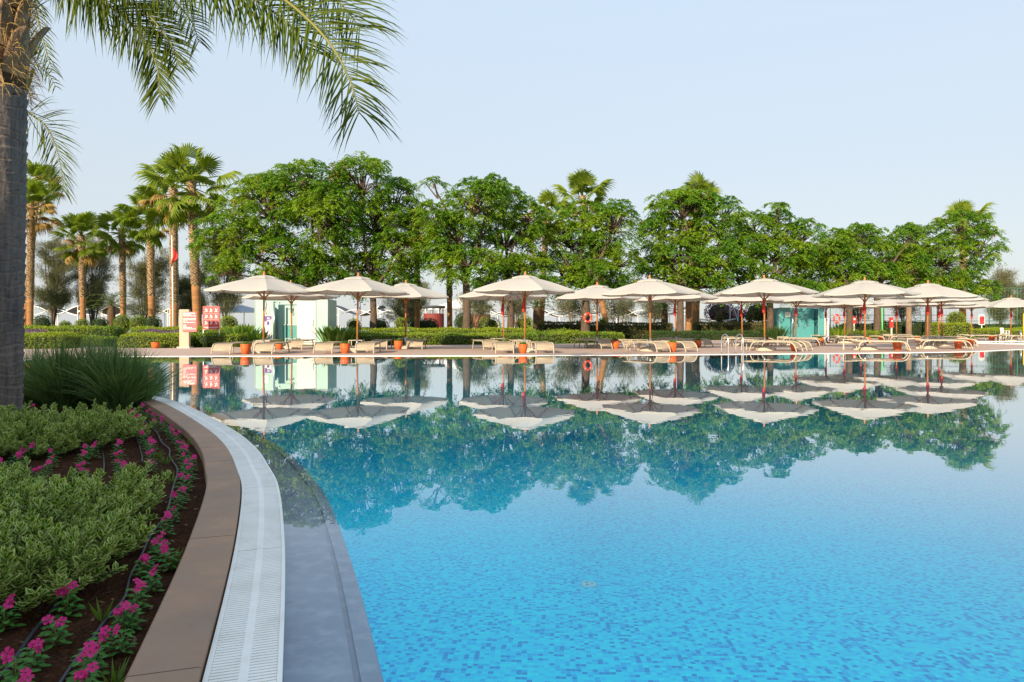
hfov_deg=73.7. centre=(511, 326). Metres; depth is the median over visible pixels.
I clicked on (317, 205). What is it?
chinaberry tree
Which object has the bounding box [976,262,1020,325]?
tamarisk tree
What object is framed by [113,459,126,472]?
periwinkle plant
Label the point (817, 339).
sun lounger
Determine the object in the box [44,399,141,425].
variegated shrub
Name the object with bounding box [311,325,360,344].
leafy plant
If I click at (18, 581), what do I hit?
variegated shrub
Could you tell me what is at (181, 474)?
periwinkle plant
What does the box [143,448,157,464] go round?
periwinkle plant
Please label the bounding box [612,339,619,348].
potted plant
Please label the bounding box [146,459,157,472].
periwinkle plant
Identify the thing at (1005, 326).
clipped hedge
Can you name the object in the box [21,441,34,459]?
periwinkle plant
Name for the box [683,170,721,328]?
fan palm
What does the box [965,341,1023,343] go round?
pool edge
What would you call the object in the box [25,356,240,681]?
stone kerb
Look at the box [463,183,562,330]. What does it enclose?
chinaberry tree
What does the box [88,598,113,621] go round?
weed sprout
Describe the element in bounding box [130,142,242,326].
fan palm
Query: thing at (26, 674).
periwinkle plant
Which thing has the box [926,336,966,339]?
sun lounger
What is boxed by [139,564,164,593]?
periwinkle plant
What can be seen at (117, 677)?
weed sprout
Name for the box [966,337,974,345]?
potted plant
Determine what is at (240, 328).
leafy plant
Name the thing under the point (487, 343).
sun lounger
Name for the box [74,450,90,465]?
periwinkle plant
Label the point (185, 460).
periwinkle plant
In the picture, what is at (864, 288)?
sun umbrella
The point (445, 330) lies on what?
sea
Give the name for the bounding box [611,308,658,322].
beach shelter
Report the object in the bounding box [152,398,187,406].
overflow grating
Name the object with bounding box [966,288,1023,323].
court fence
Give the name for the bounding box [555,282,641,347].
sun umbrella
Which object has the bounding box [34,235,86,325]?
tamarisk tree
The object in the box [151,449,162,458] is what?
weed sprout
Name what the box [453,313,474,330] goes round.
topiary bush
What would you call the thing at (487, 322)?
topiary bush
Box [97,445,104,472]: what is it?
drip hose
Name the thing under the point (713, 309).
flowering bush
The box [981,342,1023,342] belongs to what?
pool water
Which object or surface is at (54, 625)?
periwinkle plant
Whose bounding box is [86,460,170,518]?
variegated shrub
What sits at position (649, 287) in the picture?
sun umbrella
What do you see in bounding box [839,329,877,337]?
planting
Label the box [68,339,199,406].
ornamental grass
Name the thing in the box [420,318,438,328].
topiary bush
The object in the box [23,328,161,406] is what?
ornamental grass
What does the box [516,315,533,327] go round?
topiary bush
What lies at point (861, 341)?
sun lounger
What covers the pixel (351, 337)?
leafy plant
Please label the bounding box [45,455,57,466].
periwinkle plant
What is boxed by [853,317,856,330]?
fire cabinet
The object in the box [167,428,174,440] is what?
periwinkle plant
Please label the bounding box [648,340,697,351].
sun lounger
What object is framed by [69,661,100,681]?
periwinkle plant
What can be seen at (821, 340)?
potted plant
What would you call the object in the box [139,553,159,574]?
periwinkle plant
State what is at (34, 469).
periwinkle plant
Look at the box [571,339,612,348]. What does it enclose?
sun lounger
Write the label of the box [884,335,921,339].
sun lounger
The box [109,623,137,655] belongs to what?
periwinkle plant
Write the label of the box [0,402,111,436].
variegated shrub
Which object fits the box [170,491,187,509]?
periwinkle plant
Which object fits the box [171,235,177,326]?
flagpole
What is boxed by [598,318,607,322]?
topiary bush
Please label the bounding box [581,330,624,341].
clipped hedge
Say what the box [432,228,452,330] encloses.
fan palm
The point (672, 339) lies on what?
sun lounger
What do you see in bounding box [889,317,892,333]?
fire cabinet
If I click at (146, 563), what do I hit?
periwinkle plant
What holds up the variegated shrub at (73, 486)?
on the garden soil
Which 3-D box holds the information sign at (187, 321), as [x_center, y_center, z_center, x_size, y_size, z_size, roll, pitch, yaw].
[-14.417,0.090,30.400,0.860,1.720,0.340,0,0,0]
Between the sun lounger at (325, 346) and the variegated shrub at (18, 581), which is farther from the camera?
the sun lounger at (325, 346)
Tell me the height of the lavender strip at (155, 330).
0.966 m
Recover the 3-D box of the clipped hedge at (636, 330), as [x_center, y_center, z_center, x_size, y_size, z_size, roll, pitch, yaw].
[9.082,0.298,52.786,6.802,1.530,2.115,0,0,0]
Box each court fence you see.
[830,307,948,325]
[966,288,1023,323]
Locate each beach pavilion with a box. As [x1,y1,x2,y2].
[202,298,253,325]
[421,299,490,324]
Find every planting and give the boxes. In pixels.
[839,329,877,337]
[972,326,1022,337]
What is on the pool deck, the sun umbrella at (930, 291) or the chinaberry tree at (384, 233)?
the sun umbrella at (930, 291)
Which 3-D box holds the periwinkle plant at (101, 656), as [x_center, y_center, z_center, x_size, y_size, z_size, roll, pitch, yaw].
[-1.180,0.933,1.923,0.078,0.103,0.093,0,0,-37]
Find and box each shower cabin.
[254,299,336,344]
[773,307,824,338]
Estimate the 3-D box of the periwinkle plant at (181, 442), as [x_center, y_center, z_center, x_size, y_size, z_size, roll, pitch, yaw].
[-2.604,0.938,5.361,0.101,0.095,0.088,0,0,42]
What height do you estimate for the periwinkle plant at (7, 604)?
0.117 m
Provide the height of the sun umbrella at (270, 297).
2.987 m
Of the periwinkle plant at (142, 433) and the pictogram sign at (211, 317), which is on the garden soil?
the periwinkle plant at (142, 433)
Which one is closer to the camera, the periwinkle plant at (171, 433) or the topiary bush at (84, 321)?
the periwinkle plant at (171, 433)
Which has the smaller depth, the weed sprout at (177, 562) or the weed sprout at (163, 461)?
the weed sprout at (177, 562)
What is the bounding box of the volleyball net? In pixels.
[699,304,738,324]
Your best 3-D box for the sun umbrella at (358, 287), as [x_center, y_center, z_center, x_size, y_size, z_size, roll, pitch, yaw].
[-5.732,-0.537,25.410,3.699,2.979,3.699,0,0,41]
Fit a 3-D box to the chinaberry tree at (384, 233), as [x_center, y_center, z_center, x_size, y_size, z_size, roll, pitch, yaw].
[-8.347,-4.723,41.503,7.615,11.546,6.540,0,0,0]
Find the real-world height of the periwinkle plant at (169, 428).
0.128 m
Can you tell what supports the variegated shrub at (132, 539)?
on the garden soil
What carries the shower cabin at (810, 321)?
on the pool deck
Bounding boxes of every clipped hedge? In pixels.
[24,324,125,340]
[24,331,83,348]
[81,334,117,346]
[117,331,193,347]
[129,325,178,336]
[190,325,251,335]
[191,331,250,346]
[352,326,534,335]
[352,331,437,344]
[434,331,538,344]
[517,327,589,342]
[536,320,580,332]
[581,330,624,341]
[590,321,673,338]
[645,330,710,339]
[692,320,766,333]
[703,329,772,339]
[840,323,885,331]
[883,321,924,336]
[923,321,972,337]
[967,323,1022,328]
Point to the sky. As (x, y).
(888, 114)
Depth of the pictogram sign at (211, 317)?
31.79 m
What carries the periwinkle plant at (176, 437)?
on the garden soil
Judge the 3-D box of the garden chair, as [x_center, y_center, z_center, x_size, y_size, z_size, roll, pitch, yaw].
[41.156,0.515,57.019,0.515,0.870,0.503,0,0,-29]
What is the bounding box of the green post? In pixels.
[881,308,882,330]
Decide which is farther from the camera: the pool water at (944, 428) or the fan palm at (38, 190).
the fan palm at (38, 190)
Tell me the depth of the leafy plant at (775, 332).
50.68 m
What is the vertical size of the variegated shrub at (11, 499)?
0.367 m
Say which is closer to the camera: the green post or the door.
the door
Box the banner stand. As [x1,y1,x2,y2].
[825,318,828,339]
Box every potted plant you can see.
[151,341,159,347]
[240,341,250,353]
[275,339,282,349]
[340,341,349,353]
[394,339,402,349]
[518,341,527,352]
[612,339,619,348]
[667,340,676,351]
[694,338,701,347]
[790,340,797,350]
[816,337,823,345]
[892,339,902,349]
[954,339,962,348]
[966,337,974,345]
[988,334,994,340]
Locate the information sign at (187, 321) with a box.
[177,309,196,347]
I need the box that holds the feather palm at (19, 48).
[0,0,406,417]
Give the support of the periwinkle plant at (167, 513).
on the garden soil
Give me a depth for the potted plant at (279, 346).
28.36 m
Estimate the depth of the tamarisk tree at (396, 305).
73.18 m
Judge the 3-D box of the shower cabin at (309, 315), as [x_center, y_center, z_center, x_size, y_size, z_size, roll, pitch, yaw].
[-11.831,-0.274,37.411,4.040,2.449,2.078,0,0,0]
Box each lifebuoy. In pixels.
[583,312,591,322]
[833,314,839,323]
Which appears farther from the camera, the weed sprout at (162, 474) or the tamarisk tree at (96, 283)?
the tamarisk tree at (96, 283)
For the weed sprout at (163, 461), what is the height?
0.087 m
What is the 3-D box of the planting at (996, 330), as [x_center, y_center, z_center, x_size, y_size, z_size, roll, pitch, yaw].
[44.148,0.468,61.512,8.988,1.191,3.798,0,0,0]
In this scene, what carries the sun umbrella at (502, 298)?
on the pool deck
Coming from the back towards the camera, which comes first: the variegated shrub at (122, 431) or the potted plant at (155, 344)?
the potted plant at (155, 344)
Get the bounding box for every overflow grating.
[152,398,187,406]
[173,406,207,417]
[192,416,234,431]
[202,545,284,681]
[212,431,258,453]
[231,452,277,488]
[234,485,284,551]
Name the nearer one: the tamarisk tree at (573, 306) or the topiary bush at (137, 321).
the topiary bush at (137, 321)
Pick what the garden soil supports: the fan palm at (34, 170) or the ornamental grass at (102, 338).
the ornamental grass at (102, 338)
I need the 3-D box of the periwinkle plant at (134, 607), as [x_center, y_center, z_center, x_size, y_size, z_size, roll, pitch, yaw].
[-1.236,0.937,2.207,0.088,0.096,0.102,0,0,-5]
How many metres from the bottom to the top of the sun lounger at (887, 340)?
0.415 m
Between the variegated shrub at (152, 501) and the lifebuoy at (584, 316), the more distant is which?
the lifebuoy at (584, 316)
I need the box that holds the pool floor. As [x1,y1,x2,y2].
[316,476,1023,681]
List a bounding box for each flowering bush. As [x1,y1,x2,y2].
[703,304,736,324]
[726,306,746,322]
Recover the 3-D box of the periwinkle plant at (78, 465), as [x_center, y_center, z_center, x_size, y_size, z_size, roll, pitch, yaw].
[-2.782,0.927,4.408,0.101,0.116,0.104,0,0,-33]
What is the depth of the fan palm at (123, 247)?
65.68 m
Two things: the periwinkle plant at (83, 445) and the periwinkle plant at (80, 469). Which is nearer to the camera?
the periwinkle plant at (80, 469)
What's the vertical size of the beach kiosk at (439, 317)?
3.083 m
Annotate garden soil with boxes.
[0,404,205,681]
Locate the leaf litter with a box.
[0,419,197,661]
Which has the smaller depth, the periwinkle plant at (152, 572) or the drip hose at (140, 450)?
the periwinkle plant at (152, 572)
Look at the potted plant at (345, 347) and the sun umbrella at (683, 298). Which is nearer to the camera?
the potted plant at (345, 347)
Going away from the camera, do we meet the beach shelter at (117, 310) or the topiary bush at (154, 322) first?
the topiary bush at (154, 322)
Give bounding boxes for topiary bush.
[32,315,54,328]
[58,320,70,328]
[75,318,90,325]
[92,316,108,328]
[113,314,131,332]
[128,314,146,327]
[142,315,162,326]
[220,314,237,326]
[346,318,361,328]
[369,318,389,330]
[394,317,407,327]
[408,318,423,330]
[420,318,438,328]
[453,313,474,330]
[474,316,502,330]
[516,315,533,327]
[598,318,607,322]
[743,303,766,322]
[876,329,887,336]
[945,310,965,322]
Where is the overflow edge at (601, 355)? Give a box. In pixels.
[129,349,1023,356]
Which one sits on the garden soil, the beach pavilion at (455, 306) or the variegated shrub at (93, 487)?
the variegated shrub at (93, 487)
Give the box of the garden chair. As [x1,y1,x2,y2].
[1000,328,1009,337]
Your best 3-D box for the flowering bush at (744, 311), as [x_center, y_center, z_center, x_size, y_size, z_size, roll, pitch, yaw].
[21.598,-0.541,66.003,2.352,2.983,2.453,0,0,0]
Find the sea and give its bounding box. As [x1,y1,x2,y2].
[35,327,833,331]
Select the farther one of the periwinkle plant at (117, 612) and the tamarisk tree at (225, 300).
the tamarisk tree at (225, 300)
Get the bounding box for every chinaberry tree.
[184,158,372,300]
[307,151,433,328]
[411,172,514,330]
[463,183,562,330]
[529,198,649,331]
[633,186,748,333]
[709,202,830,329]
[794,222,888,337]
[842,223,935,330]
[879,207,1012,334]
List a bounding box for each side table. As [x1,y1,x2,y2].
[629,339,647,350]
[741,339,758,350]
[843,339,856,349]
[905,338,920,348]
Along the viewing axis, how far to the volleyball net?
59.97 m
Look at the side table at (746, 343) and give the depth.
27.45 m
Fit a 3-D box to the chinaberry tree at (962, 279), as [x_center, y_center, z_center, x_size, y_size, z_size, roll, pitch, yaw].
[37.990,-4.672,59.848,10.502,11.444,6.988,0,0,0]
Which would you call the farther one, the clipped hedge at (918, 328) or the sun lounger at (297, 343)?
the clipped hedge at (918, 328)
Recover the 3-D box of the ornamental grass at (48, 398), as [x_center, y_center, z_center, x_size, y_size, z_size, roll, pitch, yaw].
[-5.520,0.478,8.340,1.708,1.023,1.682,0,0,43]
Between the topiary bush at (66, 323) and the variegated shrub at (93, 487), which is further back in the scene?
the topiary bush at (66, 323)
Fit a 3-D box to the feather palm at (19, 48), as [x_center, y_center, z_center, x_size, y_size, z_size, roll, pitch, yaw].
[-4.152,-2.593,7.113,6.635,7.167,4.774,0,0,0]
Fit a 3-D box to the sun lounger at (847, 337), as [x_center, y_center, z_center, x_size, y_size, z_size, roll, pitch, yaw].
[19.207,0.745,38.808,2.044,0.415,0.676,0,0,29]
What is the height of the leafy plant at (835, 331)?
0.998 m
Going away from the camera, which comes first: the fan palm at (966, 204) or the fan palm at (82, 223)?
the fan palm at (82, 223)
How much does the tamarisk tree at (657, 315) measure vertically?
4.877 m
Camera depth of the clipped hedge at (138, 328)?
40.19 m
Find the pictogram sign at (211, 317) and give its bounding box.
[203,306,219,334]
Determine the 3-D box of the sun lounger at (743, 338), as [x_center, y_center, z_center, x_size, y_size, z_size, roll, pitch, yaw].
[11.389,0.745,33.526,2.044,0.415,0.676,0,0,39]
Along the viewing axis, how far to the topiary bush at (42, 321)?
43.74 m
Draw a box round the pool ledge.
[278,482,383,681]
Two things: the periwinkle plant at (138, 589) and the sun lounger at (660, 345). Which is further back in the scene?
the sun lounger at (660, 345)
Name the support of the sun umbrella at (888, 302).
on the pool deck
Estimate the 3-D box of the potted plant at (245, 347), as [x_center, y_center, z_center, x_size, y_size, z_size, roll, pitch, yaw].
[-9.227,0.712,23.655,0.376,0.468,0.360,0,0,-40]
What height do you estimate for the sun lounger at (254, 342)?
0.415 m
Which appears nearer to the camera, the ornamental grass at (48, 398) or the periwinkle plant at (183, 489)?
the periwinkle plant at (183, 489)
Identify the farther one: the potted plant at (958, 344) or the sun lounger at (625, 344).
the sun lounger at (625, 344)
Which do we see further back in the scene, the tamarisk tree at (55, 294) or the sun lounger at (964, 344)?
the tamarisk tree at (55, 294)
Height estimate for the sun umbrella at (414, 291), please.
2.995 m
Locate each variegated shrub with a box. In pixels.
[0,401,31,420]
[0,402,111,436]
[0,404,70,444]
[0,417,31,458]
[0,418,81,459]
[0,456,88,498]
[0,475,91,559]
[0,476,127,532]
[0,506,52,551]
[0,510,109,618]
[6,509,128,596]
[17,468,157,523]
[23,409,137,452]
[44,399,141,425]
[50,498,155,566]
[83,410,156,441]
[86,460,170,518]
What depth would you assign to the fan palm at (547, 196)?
57.70 m
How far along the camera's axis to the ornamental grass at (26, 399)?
8.60 m
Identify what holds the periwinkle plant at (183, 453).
on the garden soil
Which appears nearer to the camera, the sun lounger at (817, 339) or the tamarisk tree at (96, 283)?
the sun lounger at (817, 339)
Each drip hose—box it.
[0,591,75,678]
[59,413,177,681]
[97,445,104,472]
[135,437,142,462]
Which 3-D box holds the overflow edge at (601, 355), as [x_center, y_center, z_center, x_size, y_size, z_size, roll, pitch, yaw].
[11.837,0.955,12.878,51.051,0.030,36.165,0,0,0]
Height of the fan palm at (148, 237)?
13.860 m
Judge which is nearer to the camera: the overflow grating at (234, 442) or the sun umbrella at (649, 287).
the overflow grating at (234, 442)
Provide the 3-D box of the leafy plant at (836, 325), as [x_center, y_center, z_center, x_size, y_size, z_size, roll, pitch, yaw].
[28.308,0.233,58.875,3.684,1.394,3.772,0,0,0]
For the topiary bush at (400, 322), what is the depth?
41.78 m
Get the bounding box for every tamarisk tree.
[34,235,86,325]
[64,229,118,324]
[113,247,169,317]
[163,262,211,317]
[199,243,247,317]
[378,274,433,326]
[452,288,497,330]
[497,300,532,327]
[550,286,600,321]
[593,299,640,322]
[636,302,671,324]
[836,299,873,323]
[889,307,924,321]
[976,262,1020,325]
[1007,279,1023,323]
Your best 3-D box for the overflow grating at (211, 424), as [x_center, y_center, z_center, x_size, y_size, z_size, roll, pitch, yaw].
[-2.928,0.956,6.629,0.206,0.029,1.197,0,0,-34]
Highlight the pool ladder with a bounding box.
[721,334,743,353]
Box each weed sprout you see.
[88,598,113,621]
[99,658,128,681]
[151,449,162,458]
[153,468,166,479]
[159,455,173,464]
[163,546,183,567]
[168,470,176,484]
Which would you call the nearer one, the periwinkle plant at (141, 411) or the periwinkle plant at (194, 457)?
the periwinkle plant at (194, 457)
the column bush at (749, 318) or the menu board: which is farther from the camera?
the menu board
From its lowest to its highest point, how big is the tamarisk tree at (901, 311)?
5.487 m
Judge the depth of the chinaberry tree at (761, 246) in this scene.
50.96 m
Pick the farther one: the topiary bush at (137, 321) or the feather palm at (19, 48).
the topiary bush at (137, 321)
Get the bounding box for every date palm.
[82,292,140,325]
[514,295,563,330]
[642,302,676,324]
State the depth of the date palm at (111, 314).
57.79 m
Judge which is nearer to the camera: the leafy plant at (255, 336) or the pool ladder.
the pool ladder
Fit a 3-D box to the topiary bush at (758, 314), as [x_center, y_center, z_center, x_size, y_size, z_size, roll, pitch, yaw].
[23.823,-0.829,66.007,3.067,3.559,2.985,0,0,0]
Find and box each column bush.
[715,310,723,322]
[746,310,753,322]
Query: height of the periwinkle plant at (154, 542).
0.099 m
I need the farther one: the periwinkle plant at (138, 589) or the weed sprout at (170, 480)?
the weed sprout at (170, 480)
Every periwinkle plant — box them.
[0,594,25,631]
[0,646,40,681]
[8,451,23,466]
[12,667,34,681]
[15,447,32,461]
[18,638,50,668]
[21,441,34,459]
[31,465,46,478]
[37,614,73,649]
[41,459,53,474]
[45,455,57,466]
[47,448,59,460]
[48,581,85,618]
[66,640,101,681]
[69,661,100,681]
[72,461,85,475]
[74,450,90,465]
[77,467,91,477]
[78,638,109,673]
[80,443,92,456]
[85,440,99,458]
[85,625,114,656]
[108,439,125,456]
[108,602,138,635]
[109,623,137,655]
[110,450,125,464]
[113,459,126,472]
[113,600,146,630]
[116,462,128,474]
[124,578,152,611]
[132,554,152,578]
[137,430,148,444]
[138,403,145,414]
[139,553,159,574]
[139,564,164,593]
[142,436,154,449]
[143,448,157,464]
[144,438,158,455]
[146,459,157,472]
[148,531,171,551]
[149,538,170,560]
[154,511,175,534]
[157,544,180,571]
[158,419,168,432]
[165,422,174,436]
[166,504,179,522]
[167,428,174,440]
[170,430,181,444]
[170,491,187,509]
[173,472,195,490]
[175,440,184,450]
[175,444,190,461]
[177,486,188,502]
[178,458,188,472]
[181,452,192,465]
[182,463,198,480]
[187,454,198,470]
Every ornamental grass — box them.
[23,328,127,408]
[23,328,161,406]
[23,333,54,404]
[49,331,181,409]
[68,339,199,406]
[69,328,155,369]
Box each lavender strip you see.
[25,328,47,332]
[140,328,178,335]
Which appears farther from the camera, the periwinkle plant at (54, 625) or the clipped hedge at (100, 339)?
the clipped hedge at (100, 339)
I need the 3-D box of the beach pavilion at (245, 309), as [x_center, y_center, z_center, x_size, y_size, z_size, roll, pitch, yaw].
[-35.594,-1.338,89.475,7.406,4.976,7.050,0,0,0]
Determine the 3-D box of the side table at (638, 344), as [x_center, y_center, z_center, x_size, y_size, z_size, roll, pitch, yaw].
[5.015,0.723,27.016,0.520,0.449,0.520,0,0,-30]
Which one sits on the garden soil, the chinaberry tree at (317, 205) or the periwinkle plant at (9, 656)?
the periwinkle plant at (9, 656)
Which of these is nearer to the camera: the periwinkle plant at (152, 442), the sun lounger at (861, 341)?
the periwinkle plant at (152, 442)
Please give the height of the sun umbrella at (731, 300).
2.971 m
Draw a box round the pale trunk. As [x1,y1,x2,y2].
[905,307,911,337]
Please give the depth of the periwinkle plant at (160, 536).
2.96 m
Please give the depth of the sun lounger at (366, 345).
24.05 m
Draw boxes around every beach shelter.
[34,305,99,324]
[77,305,136,332]
[126,305,168,326]
[167,308,220,325]
[337,305,385,327]
[378,308,431,325]
[491,311,520,327]
[532,306,581,320]
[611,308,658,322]
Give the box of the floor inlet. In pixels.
[580,581,596,586]
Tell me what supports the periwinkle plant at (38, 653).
on the garden soil
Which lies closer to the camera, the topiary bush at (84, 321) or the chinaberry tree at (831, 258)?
the topiary bush at (84, 321)
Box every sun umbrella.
[204,271,320,352]
[242,280,338,348]
[306,272,409,352]
[362,280,448,348]
[459,291,547,348]
[473,271,574,351]
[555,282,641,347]
[602,275,701,350]
[633,293,718,346]
[701,296,783,345]
[713,275,818,350]
[756,294,838,344]
[791,304,856,341]
[807,298,883,342]
[812,277,921,349]
[838,298,895,341]
[872,299,933,341]
[878,280,980,348]
[895,297,988,345]
[901,301,977,342]
[940,301,998,340]
[976,295,1023,340]
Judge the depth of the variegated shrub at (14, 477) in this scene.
3.44 m
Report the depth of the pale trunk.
57.82 m
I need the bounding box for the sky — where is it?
[25,0,1023,326]
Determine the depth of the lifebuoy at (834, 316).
54.93 m
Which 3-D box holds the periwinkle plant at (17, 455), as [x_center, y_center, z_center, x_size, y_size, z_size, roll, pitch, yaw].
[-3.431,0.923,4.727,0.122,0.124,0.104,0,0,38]
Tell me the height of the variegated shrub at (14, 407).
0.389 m
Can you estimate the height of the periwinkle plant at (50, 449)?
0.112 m
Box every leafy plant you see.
[222,323,262,333]
[231,330,271,345]
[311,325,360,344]
[324,327,365,344]
[757,325,797,338]
[829,324,859,337]
[829,326,858,337]
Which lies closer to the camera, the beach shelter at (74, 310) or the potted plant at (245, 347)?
the potted plant at (245, 347)
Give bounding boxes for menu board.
[979,314,984,326]
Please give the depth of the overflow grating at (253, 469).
4.48 m
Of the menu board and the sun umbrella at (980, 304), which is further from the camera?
the menu board
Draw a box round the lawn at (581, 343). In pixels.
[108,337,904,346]
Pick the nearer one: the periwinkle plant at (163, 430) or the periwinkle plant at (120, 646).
the periwinkle plant at (120, 646)
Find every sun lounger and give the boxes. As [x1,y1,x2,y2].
[211,341,252,354]
[251,339,281,349]
[253,341,290,354]
[286,339,314,349]
[313,341,341,353]
[355,341,381,353]
[372,339,392,349]
[406,339,425,349]
[471,339,496,349]
[491,341,513,353]
[509,339,531,347]
[528,341,554,353]
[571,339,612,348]
[593,338,634,348]
[622,340,670,352]
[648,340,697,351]
[651,338,693,346]
[668,338,712,346]
[722,337,766,345]
[732,337,776,345]
[744,340,803,351]
[759,340,812,350]
[777,337,821,345]
[790,337,826,344]
[830,336,869,343]
[852,340,910,350]
[858,340,907,349]
[882,334,913,339]
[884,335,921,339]
[911,339,967,348]
[915,339,973,349]
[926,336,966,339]
[929,338,978,346]
[963,335,1001,340]
[1002,335,1023,340]
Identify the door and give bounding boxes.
[297,301,315,341]
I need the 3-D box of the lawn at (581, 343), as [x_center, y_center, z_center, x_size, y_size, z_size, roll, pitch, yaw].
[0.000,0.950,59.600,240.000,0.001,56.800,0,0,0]
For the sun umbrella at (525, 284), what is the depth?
24.89 m
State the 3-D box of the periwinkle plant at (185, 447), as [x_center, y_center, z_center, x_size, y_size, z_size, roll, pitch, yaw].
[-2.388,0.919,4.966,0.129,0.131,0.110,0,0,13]
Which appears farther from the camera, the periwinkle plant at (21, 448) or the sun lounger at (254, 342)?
the sun lounger at (254, 342)
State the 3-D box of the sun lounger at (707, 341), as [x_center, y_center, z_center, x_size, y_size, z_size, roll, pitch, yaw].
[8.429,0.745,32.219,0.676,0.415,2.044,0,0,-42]
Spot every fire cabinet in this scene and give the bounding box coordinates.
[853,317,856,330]
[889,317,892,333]
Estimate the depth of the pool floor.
5.21 m
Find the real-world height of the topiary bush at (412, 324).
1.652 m
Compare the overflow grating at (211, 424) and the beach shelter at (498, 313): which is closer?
the overflow grating at (211, 424)
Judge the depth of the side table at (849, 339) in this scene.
27.84 m
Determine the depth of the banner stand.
49.98 m
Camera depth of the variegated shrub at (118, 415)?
5.86 m
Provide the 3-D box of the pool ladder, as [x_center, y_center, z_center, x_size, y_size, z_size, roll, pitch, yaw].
[7.660,0.889,23.728,0.584,1.302,0.590,0,0,-9]
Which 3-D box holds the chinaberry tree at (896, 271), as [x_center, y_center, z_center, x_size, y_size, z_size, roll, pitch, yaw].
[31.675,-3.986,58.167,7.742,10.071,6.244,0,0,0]
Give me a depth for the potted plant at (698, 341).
31.03 m
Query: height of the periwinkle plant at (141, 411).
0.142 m
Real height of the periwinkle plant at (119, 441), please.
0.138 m
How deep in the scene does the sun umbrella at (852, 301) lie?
38.56 m
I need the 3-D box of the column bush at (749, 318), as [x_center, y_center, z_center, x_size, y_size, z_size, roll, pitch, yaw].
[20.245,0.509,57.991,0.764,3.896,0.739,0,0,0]
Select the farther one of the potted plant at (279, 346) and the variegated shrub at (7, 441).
the potted plant at (279, 346)
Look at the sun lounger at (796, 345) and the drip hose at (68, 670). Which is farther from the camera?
the sun lounger at (796, 345)
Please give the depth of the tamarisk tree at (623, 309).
67.34 m
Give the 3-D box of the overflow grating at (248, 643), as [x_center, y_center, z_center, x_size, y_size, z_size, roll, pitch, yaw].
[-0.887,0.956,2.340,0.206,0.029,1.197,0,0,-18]
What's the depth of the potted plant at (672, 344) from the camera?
25.50 m
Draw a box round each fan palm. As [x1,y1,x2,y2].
[23,159,66,324]
[26,176,61,328]
[47,210,109,320]
[92,209,146,333]
[110,184,180,317]
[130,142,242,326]
[133,150,206,329]
[397,207,430,328]
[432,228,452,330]
[525,190,572,320]
[549,168,616,321]
[675,210,703,333]
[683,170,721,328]
[930,199,998,322]
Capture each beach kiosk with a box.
[422,305,444,327]
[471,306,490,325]
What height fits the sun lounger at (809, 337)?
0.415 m
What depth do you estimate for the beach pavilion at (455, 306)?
85.19 m
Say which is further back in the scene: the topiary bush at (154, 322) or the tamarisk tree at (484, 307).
the tamarisk tree at (484, 307)
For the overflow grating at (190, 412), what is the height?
0.029 m
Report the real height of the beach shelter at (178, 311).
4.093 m
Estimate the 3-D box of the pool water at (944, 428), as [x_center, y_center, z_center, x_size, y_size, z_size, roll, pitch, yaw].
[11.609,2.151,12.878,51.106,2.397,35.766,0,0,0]
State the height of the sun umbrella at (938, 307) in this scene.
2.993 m
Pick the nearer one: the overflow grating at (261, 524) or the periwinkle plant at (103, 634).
the periwinkle plant at (103, 634)
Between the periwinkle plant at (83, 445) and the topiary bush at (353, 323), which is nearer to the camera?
the periwinkle plant at (83, 445)
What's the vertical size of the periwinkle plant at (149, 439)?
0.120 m
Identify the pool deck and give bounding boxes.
[23,338,1023,357]
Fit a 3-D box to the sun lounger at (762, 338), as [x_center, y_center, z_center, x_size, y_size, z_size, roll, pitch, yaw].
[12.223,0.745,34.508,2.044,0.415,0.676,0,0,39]
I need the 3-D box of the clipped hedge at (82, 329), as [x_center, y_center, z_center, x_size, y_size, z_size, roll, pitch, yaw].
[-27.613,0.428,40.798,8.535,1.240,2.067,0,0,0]
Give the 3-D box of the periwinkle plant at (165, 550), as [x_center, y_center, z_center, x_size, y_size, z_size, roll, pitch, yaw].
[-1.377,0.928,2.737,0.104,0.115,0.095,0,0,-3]
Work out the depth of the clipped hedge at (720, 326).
55.09 m
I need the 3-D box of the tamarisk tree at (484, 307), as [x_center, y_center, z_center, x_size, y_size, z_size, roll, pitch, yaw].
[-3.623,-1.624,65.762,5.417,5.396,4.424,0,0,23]
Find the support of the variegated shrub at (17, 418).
on the garden soil
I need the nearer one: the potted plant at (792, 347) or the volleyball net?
the potted plant at (792, 347)
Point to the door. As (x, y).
(306, 310)

